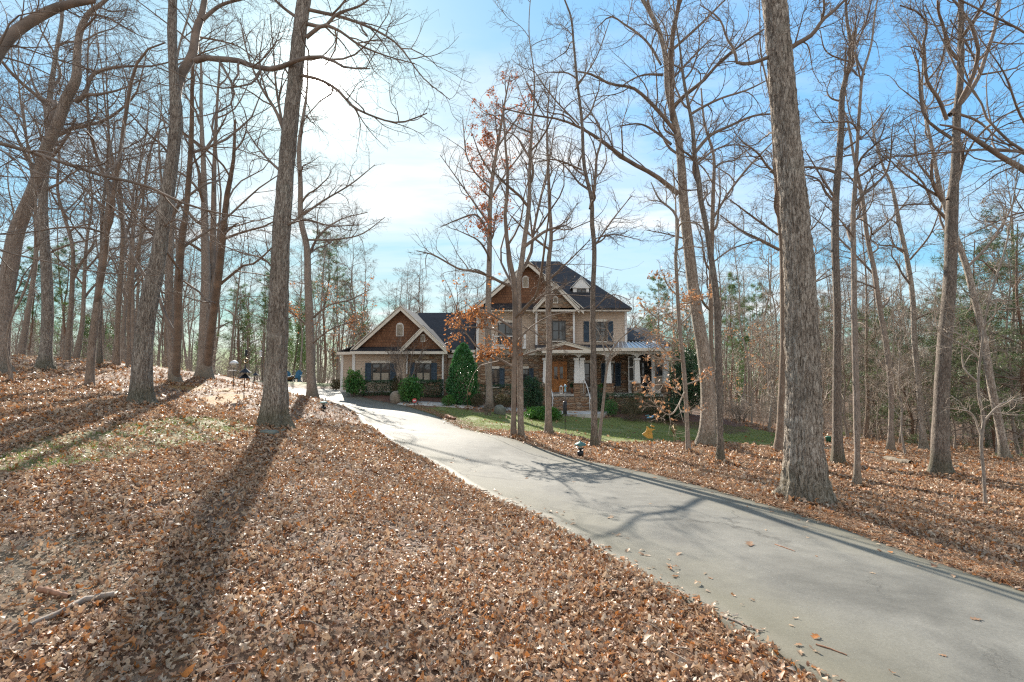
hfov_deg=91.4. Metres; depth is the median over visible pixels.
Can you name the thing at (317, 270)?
bare tree
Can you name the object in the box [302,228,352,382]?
pine tree
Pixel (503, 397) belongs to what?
shrub
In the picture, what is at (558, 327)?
window
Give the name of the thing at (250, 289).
bare tree
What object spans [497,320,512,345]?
window
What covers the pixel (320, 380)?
undergrowth
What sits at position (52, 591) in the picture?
fallen branch
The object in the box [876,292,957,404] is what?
sapling
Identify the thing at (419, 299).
bare tree
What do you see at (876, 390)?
sapling
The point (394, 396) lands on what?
boulder
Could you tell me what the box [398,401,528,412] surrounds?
walkway
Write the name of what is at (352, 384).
nandina shrub
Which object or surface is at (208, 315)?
triple trunk tree
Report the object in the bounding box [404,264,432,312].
bare tree
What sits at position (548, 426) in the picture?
slender tree
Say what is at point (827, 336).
sapling
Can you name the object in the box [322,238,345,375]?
bare tree
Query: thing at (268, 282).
bare tree
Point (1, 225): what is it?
bare tree
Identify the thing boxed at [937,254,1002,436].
bare tree
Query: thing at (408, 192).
sky
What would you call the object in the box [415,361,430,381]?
window
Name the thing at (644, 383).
porch chair
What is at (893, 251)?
bare tree
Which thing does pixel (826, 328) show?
pine tree
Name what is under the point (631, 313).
bare tree
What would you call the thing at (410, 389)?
nandina shrub
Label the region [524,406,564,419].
shrub
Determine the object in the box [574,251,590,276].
bare tree
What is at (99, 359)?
bare tree
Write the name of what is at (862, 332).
bare tree
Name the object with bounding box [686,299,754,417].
sapling
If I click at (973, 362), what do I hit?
sapling
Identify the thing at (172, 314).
twin trunk tree
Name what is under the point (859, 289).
bare tree
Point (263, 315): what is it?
bare tree
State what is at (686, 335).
pine tree
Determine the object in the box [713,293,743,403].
bare tree
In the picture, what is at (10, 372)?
bare tree
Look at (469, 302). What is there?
bare tree
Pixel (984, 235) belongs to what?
bare tree
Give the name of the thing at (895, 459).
log
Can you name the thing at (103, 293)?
sapling
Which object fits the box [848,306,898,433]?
sapling
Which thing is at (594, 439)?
forked tree
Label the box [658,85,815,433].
bare tree
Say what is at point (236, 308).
bare tree
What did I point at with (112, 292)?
bare tree
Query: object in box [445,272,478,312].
bare tree
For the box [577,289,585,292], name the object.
window
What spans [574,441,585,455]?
path light
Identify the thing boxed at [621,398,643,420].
shrub
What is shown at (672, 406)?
shrub
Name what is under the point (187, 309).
bare tree
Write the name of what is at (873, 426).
bare tree
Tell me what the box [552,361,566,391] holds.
door
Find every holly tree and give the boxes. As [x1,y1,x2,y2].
[444,342,479,405]
[668,346,700,415]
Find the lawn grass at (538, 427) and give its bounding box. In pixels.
[0,406,774,472]
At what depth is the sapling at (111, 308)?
35.72 m
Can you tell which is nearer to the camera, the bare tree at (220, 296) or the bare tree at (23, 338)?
the bare tree at (23, 338)
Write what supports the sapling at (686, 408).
on the ground at (228, 395)
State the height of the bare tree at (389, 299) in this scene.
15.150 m
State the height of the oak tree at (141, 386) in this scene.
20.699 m
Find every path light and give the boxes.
[320,401,327,410]
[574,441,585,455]
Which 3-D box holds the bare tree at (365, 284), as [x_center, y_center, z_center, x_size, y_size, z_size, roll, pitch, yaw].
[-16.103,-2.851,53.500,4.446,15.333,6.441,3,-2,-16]
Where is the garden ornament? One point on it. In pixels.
(647, 433)
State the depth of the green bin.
23.23 m
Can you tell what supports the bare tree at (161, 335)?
on the ground at (228, 395)
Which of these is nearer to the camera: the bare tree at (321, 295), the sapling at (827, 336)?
the sapling at (827, 336)
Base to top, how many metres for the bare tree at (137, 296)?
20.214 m
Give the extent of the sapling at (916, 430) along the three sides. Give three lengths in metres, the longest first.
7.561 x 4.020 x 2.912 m
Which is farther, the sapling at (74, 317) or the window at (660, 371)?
the sapling at (74, 317)
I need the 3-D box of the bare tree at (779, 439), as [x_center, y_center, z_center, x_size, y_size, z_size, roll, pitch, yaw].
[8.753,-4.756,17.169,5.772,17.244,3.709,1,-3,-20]
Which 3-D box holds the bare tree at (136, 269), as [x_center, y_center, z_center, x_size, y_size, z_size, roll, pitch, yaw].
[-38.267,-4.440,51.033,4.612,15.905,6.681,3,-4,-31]
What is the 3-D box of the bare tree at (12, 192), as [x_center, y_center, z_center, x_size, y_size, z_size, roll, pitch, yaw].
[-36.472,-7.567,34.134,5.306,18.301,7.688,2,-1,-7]
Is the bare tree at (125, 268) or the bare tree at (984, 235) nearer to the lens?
the bare tree at (984, 235)
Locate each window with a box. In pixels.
[371,361,390,381]
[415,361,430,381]
[492,366,498,387]
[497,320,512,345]
[523,366,528,386]
[552,321,565,341]
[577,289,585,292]
[584,360,590,387]
[596,319,606,341]
[611,361,614,386]
[628,356,633,392]
[641,362,649,376]
[659,365,662,376]
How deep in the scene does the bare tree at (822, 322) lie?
43.74 m
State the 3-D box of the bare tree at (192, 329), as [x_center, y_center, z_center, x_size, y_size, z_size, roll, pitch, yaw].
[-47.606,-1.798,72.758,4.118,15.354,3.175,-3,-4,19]
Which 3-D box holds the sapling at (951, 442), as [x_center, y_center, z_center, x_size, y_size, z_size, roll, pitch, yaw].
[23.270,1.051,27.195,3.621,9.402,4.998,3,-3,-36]
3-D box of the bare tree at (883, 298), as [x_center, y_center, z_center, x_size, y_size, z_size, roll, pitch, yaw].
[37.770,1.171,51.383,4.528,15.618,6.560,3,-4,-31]
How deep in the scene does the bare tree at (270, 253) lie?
56.55 m
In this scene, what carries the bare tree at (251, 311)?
on the ground at (228, 395)
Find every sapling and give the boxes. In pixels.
[11,286,40,355]
[55,296,87,354]
[76,283,126,356]
[88,257,141,335]
[102,277,126,349]
[190,296,224,371]
[584,296,659,442]
[623,139,727,452]
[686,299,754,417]
[727,245,832,431]
[741,312,779,419]
[743,319,778,421]
[744,313,779,419]
[752,301,779,390]
[758,362,778,421]
[817,274,875,437]
[818,292,868,402]
[818,306,841,377]
[819,334,849,415]
[820,331,845,416]
[822,337,847,403]
[830,324,864,400]
[841,328,887,438]
[842,356,869,423]
[847,329,902,440]
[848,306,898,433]
[860,282,932,440]
[861,302,931,453]
[863,288,958,442]
[866,300,964,436]
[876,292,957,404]
[894,388,912,435]
[899,306,974,442]
[904,333,932,424]
[905,157,1023,502]
[910,277,996,445]
[915,272,977,389]
[917,318,976,448]
[938,287,1023,453]
[951,233,1023,454]
[953,277,1016,446]
[960,331,1010,435]
[991,315,1020,400]
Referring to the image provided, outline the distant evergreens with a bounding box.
[27,297,1016,412]
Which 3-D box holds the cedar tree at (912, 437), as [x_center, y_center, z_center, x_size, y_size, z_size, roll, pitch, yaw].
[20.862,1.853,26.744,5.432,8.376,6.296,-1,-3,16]
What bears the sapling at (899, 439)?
on the ground at (228, 395)
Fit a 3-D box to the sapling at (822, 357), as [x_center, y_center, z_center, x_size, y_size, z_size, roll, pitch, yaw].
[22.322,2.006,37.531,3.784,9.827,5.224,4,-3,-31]
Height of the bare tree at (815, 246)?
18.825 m
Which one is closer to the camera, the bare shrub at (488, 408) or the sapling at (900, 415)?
the bare shrub at (488, 408)
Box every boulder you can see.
[390,391,402,402]
[494,405,505,414]
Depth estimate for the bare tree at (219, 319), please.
66.48 m
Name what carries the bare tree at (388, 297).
on the ground at (228, 395)
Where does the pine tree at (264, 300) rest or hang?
on the ground at (228, 395)
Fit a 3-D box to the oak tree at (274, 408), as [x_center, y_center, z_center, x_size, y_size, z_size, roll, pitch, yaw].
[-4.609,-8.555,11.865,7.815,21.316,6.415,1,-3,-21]
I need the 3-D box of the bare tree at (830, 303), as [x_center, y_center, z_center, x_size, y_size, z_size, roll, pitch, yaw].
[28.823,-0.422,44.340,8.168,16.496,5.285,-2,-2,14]
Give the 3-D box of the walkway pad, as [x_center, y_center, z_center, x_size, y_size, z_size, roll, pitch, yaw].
[3.577,4.075,27.939,3.500,0.250,3.100,0,-3,0]
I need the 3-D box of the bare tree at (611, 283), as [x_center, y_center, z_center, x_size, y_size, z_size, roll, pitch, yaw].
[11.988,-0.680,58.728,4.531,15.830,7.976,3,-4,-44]
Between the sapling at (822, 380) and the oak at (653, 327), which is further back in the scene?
the oak at (653, 327)
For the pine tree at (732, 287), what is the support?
on the ground at (228, 395)
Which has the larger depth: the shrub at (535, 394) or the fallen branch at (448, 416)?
the shrub at (535, 394)
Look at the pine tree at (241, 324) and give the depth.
66.27 m
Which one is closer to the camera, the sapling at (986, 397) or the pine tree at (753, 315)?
the sapling at (986, 397)
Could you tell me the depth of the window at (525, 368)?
32.91 m
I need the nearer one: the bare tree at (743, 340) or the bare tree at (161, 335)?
the bare tree at (743, 340)
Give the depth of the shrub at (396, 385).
29.18 m
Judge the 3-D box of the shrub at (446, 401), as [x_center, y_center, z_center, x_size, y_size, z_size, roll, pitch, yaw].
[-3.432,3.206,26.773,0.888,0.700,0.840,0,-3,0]
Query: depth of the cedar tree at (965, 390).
35.58 m
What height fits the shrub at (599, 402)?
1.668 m
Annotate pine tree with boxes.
[14,245,67,355]
[35,237,92,334]
[217,283,263,378]
[244,258,300,333]
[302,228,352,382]
[325,277,359,349]
[634,276,675,335]
[638,316,652,330]
[671,299,708,407]
[713,272,753,416]
[735,282,779,417]
[818,295,841,372]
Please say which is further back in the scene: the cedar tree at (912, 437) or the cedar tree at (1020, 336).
the cedar tree at (912, 437)
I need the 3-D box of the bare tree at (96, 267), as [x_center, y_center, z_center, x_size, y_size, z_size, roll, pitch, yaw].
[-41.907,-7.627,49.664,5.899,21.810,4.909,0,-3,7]
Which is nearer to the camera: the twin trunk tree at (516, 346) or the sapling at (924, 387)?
the twin trunk tree at (516, 346)
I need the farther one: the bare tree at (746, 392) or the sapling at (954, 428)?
the bare tree at (746, 392)
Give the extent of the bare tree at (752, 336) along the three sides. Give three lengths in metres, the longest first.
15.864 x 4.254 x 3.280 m
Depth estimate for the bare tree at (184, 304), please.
62.23 m
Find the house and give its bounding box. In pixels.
[337,261,671,410]
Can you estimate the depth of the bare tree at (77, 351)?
32.27 m
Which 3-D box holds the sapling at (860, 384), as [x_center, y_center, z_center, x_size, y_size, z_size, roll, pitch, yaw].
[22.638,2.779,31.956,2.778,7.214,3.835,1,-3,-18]
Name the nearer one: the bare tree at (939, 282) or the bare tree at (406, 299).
the bare tree at (939, 282)
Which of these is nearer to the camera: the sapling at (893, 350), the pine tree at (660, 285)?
the sapling at (893, 350)
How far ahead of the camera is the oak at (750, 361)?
27.98 m
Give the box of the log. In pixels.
[883,456,913,463]
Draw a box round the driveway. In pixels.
[288,387,1023,681]
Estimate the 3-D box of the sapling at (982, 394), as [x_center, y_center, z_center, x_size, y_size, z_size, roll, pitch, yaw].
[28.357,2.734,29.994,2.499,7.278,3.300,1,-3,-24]
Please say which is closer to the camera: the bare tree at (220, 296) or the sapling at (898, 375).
the sapling at (898, 375)
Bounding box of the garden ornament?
[642,425,654,444]
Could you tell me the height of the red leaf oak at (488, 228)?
19.490 m
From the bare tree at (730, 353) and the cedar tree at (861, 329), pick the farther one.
the bare tree at (730, 353)
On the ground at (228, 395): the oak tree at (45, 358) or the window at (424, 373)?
the oak tree at (45, 358)
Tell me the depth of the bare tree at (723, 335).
59.71 m
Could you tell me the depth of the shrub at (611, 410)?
27.37 m
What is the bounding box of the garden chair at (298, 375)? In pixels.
[291,370,302,381]
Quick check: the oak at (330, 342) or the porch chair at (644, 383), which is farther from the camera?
the oak at (330, 342)
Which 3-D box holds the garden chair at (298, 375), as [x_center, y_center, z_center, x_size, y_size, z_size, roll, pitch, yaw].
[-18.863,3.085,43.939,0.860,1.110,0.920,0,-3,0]
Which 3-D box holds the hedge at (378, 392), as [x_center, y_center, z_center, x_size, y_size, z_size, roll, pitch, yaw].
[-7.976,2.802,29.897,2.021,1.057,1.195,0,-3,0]
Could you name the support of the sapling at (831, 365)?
on the ground at (228, 395)
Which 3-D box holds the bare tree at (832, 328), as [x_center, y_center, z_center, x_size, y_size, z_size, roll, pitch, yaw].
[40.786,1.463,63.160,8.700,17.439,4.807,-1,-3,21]
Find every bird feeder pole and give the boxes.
[238,350,251,397]
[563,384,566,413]
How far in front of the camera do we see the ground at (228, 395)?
3.86 m
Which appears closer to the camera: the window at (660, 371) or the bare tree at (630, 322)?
the window at (660, 371)
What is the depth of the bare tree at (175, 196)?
36.24 m
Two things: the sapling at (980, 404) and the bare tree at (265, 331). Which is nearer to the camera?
the sapling at (980, 404)
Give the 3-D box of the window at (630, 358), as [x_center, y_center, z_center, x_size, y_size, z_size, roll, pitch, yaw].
[7.519,2.125,31.512,0.379,2.328,0.040,0,-3,0]
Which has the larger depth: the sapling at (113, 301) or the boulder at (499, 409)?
the sapling at (113, 301)
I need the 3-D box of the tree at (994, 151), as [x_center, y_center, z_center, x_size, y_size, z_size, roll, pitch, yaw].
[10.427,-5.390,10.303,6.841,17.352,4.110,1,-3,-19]
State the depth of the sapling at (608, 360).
16.10 m
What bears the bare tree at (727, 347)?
on the ground at (228, 395)
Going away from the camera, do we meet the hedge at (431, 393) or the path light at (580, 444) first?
the path light at (580, 444)
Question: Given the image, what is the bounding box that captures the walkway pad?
[562,410,607,417]
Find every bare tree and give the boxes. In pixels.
[0,6,86,380]
[0,29,130,354]
[0,44,36,227]
[0,109,32,257]
[0,126,79,294]
[7,36,135,359]
[8,89,152,358]
[18,189,107,356]
[20,211,66,314]
[38,2,167,364]
[41,4,168,366]
[53,150,200,366]
[53,156,109,355]
[61,100,210,296]
[63,101,221,353]
[74,218,162,342]
[80,12,182,366]
[86,167,157,328]
[90,219,164,319]
[92,73,198,361]
[106,222,150,310]
[113,222,200,365]
[125,144,181,324]
[132,116,198,366]
[139,212,226,370]
[141,177,194,284]
[174,214,257,365]
[182,251,200,370]
[183,276,198,368]
[183,277,200,333]
[185,237,241,362]
[185,239,200,335]
[219,199,271,376]
[221,258,265,378]
[221,265,246,373]
[228,265,267,360]
[234,285,260,375]
[240,188,322,320]
[243,220,316,356]
[252,291,265,373]
[254,256,269,371]
[257,279,269,379]
[289,230,313,381]
[289,263,313,380]
[303,272,331,352]
[303,295,341,377]
[312,220,340,362]
[312,234,345,382]
[319,227,376,337]
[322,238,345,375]
[323,252,372,345]
[338,244,380,339]
[341,268,363,348]
[350,286,377,342]
[373,280,408,328]
[379,279,404,318]
[387,268,411,315]
[390,270,432,311]
[392,289,418,307]
[396,263,428,313]
[399,246,434,312]
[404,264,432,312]
[436,278,462,312]
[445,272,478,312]
[446,249,479,312]
[460,261,485,306]
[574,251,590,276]
[601,269,629,304]
[618,293,653,327]
[624,283,646,327]
[627,299,648,327]
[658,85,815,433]
[658,232,740,362]
[666,282,694,409]
[685,222,747,417]
[705,278,735,410]
[706,300,730,398]
[710,0,844,450]
[713,219,779,422]
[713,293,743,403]
[714,213,756,421]
[721,264,759,413]
[721,274,747,413]
[722,303,743,398]
[727,256,778,402]
[743,279,760,416]
[753,112,868,433]
[755,233,779,427]
[800,62,926,450]
[812,206,871,334]
[815,247,883,397]
[815,259,832,425]
[818,191,899,438]
[818,251,849,425]
[818,260,881,425]
[824,285,850,411]
[824,291,859,376]
[842,255,890,429]
[842,272,891,428]
[843,229,902,437]
[844,272,896,362]
[846,91,964,449]
[848,0,1023,460]
[867,278,899,340]
[871,236,923,433]
[873,276,909,403]
[879,268,923,418]
[914,270,962,338]
[919,282,942,408]
[922,259,966,421]
[936,226,993,447]
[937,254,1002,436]
[965,152,1023,447]
[982,202,1023,344]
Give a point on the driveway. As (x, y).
(904, 616)
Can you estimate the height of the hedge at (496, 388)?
1.281 m
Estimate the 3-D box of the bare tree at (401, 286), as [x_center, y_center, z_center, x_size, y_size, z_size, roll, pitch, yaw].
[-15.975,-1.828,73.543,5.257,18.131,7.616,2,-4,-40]
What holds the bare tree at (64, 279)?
on the ground at (228, 395)
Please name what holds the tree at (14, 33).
on the ground at (228, 395)
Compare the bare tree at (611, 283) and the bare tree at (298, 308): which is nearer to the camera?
the bare tree at (611, 283)
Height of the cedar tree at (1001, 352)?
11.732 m
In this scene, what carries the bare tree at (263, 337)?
on the ground at (228, 395)
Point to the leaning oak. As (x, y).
(7, 294)
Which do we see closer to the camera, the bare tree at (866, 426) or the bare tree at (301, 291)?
the bare tree at (866, 426)
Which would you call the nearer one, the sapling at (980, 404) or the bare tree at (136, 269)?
the sapling at (980, 404)
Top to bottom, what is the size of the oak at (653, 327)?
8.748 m
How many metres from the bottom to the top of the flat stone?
0.160 m
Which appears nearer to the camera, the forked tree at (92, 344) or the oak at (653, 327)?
the forked tree at (92, 344)
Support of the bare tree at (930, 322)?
on the ground at (228, 395)
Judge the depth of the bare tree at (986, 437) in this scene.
28.07 m
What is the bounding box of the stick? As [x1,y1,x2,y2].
[816,643,846,654]
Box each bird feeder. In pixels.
[228,360,238,387]
[259,349,262,386]
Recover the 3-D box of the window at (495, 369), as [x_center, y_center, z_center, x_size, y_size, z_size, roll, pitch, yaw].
[-1.104,2.373,32.896,0.555,1.413,0.090,0,-3,0]
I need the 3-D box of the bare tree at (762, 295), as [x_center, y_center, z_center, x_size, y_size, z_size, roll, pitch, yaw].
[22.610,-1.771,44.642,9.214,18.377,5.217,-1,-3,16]
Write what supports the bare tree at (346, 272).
on the ground at (228, 395)
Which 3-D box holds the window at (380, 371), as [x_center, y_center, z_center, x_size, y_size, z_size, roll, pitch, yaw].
[-8.114,1.886,30.899,1.175,1.342,0.090,0,-3,0]
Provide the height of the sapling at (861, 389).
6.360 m
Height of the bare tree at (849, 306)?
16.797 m
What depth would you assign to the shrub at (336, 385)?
35.77 m
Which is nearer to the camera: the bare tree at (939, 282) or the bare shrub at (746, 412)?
the bare shrub at (746, 412)
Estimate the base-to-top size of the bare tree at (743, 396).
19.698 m
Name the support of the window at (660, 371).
in the house
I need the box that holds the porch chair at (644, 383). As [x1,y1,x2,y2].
[640,377,649,391]
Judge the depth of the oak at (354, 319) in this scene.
48.13 m
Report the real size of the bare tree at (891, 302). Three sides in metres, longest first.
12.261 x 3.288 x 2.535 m
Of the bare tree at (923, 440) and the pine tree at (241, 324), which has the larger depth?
the pine tree at (241, 324)
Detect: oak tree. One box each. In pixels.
[0,0,167,371]
[106,0,421,404]
[199,0,475,428]
[452,0,764,445]
[861,0,1023,474]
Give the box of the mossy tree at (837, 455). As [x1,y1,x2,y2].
[762,0,896,465]
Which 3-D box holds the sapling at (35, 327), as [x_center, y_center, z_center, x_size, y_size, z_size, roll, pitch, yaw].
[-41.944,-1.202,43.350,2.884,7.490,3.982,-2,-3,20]
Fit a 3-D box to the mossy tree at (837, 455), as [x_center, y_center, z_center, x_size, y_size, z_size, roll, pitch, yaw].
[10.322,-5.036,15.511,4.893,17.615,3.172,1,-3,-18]
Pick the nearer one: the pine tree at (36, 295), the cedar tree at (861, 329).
the cedar tree at (861, 329)
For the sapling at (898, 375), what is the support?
on the ground at (228, 395)
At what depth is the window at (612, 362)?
32.92 m
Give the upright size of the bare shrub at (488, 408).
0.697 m
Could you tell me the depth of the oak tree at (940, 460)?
12.92 m
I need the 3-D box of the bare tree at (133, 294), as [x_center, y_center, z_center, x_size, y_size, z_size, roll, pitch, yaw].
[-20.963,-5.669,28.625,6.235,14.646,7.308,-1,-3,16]
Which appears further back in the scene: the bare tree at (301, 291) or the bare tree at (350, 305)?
the bare tree at (350, 305)
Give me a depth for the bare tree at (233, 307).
62.33 m
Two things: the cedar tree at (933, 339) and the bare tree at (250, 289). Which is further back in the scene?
the bare tree at (250, 289)
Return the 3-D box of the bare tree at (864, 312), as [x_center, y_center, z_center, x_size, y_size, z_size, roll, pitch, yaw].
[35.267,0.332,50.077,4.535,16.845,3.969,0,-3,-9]
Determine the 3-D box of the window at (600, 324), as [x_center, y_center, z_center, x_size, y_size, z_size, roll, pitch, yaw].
[5.844,-0.676,33.036,0.888,1.523,0.090,0,-3,0]
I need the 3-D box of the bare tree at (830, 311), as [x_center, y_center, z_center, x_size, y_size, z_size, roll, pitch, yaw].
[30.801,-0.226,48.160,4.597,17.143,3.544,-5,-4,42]
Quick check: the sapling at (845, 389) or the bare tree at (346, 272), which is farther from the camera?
the bare tree at (346, 272)
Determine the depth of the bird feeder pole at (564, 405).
20.84 m
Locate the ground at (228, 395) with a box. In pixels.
[0,357,1023,681]
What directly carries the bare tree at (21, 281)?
on the ground at (228, 395)
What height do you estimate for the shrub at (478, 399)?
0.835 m
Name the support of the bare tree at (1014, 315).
on the ground at (228, 395)
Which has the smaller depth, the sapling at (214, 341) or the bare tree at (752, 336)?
the sapling at (214, 341)
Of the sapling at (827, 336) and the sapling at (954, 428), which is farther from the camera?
the sapling at (827, 336)
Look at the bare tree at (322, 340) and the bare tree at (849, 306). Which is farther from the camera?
the bare tree at (322, 340)
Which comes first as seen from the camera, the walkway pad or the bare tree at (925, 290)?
the walkway pad
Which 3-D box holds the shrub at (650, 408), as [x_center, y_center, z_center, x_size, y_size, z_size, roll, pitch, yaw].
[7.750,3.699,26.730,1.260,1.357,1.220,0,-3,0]
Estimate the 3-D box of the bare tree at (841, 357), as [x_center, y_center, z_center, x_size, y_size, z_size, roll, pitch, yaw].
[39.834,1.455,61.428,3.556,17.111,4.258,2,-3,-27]
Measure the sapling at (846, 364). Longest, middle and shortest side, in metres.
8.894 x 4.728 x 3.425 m
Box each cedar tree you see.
[825,308,931,438]
[842,300,964,443]
[898,274,1019,447]
[903,227,1023,450]
[925,205,1023,457]
[927,299,1019,438]
[953,247,1023,445]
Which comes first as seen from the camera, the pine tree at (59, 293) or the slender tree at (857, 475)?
the slender tree at (857, 475)
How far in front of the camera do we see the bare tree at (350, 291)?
57.59 m
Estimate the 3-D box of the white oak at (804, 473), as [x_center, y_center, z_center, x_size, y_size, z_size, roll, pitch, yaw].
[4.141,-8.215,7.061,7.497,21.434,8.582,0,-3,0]
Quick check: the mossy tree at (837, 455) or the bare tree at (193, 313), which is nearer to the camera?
the mossy tree at (837, 455)
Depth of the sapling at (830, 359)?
26.33 m
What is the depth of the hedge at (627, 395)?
28.63 m
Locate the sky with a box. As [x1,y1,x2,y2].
[0,0,1023,381]
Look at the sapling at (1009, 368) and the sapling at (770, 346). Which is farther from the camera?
the sapling at (770, 346)
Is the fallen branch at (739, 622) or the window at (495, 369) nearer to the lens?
the fallen branch at (739, 622)
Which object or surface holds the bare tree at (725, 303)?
on the ground at (228, 395)
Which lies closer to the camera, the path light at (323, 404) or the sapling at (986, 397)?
the path light at (323, 404)
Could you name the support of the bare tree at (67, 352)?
on the ground at (228, 395)
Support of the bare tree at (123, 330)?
on the ground at (228, 395)
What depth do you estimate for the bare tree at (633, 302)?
69.16 m
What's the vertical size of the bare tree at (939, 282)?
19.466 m
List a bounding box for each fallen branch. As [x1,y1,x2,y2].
[28,591,114,626]
[36,586,70,598]
[444,414,455,419]
[723,616,762,630]
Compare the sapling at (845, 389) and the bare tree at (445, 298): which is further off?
the bare tree at (445, 298)
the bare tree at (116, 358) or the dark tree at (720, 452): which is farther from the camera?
the bare tree at (116, 358)
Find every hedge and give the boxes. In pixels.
[360,379,394,395]
[418,379,444,397]
[472,383,516,402]
[600,392,663,413]
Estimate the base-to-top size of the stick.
0.013 m
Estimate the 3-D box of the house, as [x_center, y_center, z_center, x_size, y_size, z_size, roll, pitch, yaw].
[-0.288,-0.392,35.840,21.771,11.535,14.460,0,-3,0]
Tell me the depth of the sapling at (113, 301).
37.47 m
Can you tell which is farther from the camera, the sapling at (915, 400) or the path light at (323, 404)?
the sapling at (915, 400)
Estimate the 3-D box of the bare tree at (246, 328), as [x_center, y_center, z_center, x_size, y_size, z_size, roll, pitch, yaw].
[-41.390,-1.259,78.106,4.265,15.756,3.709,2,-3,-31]
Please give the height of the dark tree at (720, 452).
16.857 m
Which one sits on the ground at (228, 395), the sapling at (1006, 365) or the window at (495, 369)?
the sapling at (1006, 365)
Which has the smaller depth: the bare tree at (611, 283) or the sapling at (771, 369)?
the sapling at (771, 369)
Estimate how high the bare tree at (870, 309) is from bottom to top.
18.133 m
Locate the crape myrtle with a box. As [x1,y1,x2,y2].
[379,330,434,384]
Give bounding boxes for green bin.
[825,436,830,441]
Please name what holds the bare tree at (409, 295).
on the ground at (228, 395)
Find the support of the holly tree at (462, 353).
on the ground at (228, 395)
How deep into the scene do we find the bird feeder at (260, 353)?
22.95 m
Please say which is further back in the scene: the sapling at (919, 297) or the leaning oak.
the sapling at (919, 297)
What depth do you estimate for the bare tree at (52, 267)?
56.99 m
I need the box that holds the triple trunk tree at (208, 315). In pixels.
[36,0,348,378]
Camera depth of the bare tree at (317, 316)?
68.30 m
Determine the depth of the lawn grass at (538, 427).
20.28 m
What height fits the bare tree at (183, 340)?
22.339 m
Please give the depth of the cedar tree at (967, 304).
28.92 m
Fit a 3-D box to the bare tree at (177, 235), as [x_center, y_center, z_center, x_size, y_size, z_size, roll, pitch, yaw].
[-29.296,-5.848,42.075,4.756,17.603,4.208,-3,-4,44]
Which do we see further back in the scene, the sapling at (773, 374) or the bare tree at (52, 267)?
the bare tree at (52, 267)
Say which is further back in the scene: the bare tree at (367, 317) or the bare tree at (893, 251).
the bare tree at (367, 317)
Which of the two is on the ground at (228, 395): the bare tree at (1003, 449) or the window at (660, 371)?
the bare tree at (1003, 449)
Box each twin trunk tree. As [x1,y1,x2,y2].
[16,0,340,383]
[404,0,643,435]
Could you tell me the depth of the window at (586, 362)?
32.92 m
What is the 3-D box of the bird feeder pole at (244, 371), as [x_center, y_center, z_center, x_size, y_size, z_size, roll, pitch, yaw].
[-8.630,1.137,16.163,0.405,1.710,0.405,0,-3,0]
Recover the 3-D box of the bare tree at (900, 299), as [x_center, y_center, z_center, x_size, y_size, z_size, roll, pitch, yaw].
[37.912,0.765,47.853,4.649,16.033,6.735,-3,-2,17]
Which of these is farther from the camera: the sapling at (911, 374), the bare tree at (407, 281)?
the bare tree at (407, 281)
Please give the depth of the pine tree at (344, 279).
70.14 m
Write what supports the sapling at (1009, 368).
on the ground at (228, 395)
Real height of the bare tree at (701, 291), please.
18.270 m
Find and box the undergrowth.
[10,325,1023,449]
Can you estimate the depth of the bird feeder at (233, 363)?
19.41 m
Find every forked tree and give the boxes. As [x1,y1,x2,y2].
[0,0,239,388]
[512,0,648,445]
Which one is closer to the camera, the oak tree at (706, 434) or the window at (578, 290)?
the oak tree at (706, 434)
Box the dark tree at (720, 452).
[605,0,772,460]
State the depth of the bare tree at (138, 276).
33.98 m
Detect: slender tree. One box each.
[502,71,603,432]
[800,0,934,485]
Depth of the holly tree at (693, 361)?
29.09 m
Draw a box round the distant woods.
[10,283,1019,417]
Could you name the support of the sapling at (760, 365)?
on the ground at (228, 395)
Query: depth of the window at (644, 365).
32.29 m
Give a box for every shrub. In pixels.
[330,379,339,389]
[341,367,366,395]
[391,374,402,390]
[398,374,424,402]
[440,395,455,405]
[470,393,484,406]
[482,403,493,415]
[494,393,510,408]
[523,375,544,408]
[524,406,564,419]
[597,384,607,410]
[604,399,618,415]
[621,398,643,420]
[645,398,667,422]
[658,396,691,419]
[723,400,756,421]
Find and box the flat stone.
[260,429,278,435]
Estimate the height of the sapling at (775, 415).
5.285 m
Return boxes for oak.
[0,0,166,373]
[269,39,389,397]
[317,317,343,382]
[333,290,371,345]
[428,60,545,408]
[634,271,738,398]
[644,314,671,372]
[683,0,867,506]
[715,296,779,423]
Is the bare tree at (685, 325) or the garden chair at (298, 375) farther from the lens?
the bare tree at (685, 325)
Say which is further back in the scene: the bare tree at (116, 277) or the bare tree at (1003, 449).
the bare tree at (116, 277)
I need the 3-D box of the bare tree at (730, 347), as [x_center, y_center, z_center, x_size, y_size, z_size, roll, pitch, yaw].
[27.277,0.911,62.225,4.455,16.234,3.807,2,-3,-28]
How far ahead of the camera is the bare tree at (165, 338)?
36.37 m
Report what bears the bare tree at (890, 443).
on the ground at (228, 395)
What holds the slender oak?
on the ground at (228, 395)
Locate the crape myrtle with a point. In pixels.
(401, 356)
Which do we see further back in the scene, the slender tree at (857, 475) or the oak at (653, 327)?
the oak at (653, 327)
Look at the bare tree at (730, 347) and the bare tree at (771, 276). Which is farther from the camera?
the bare tree at (730, 347)

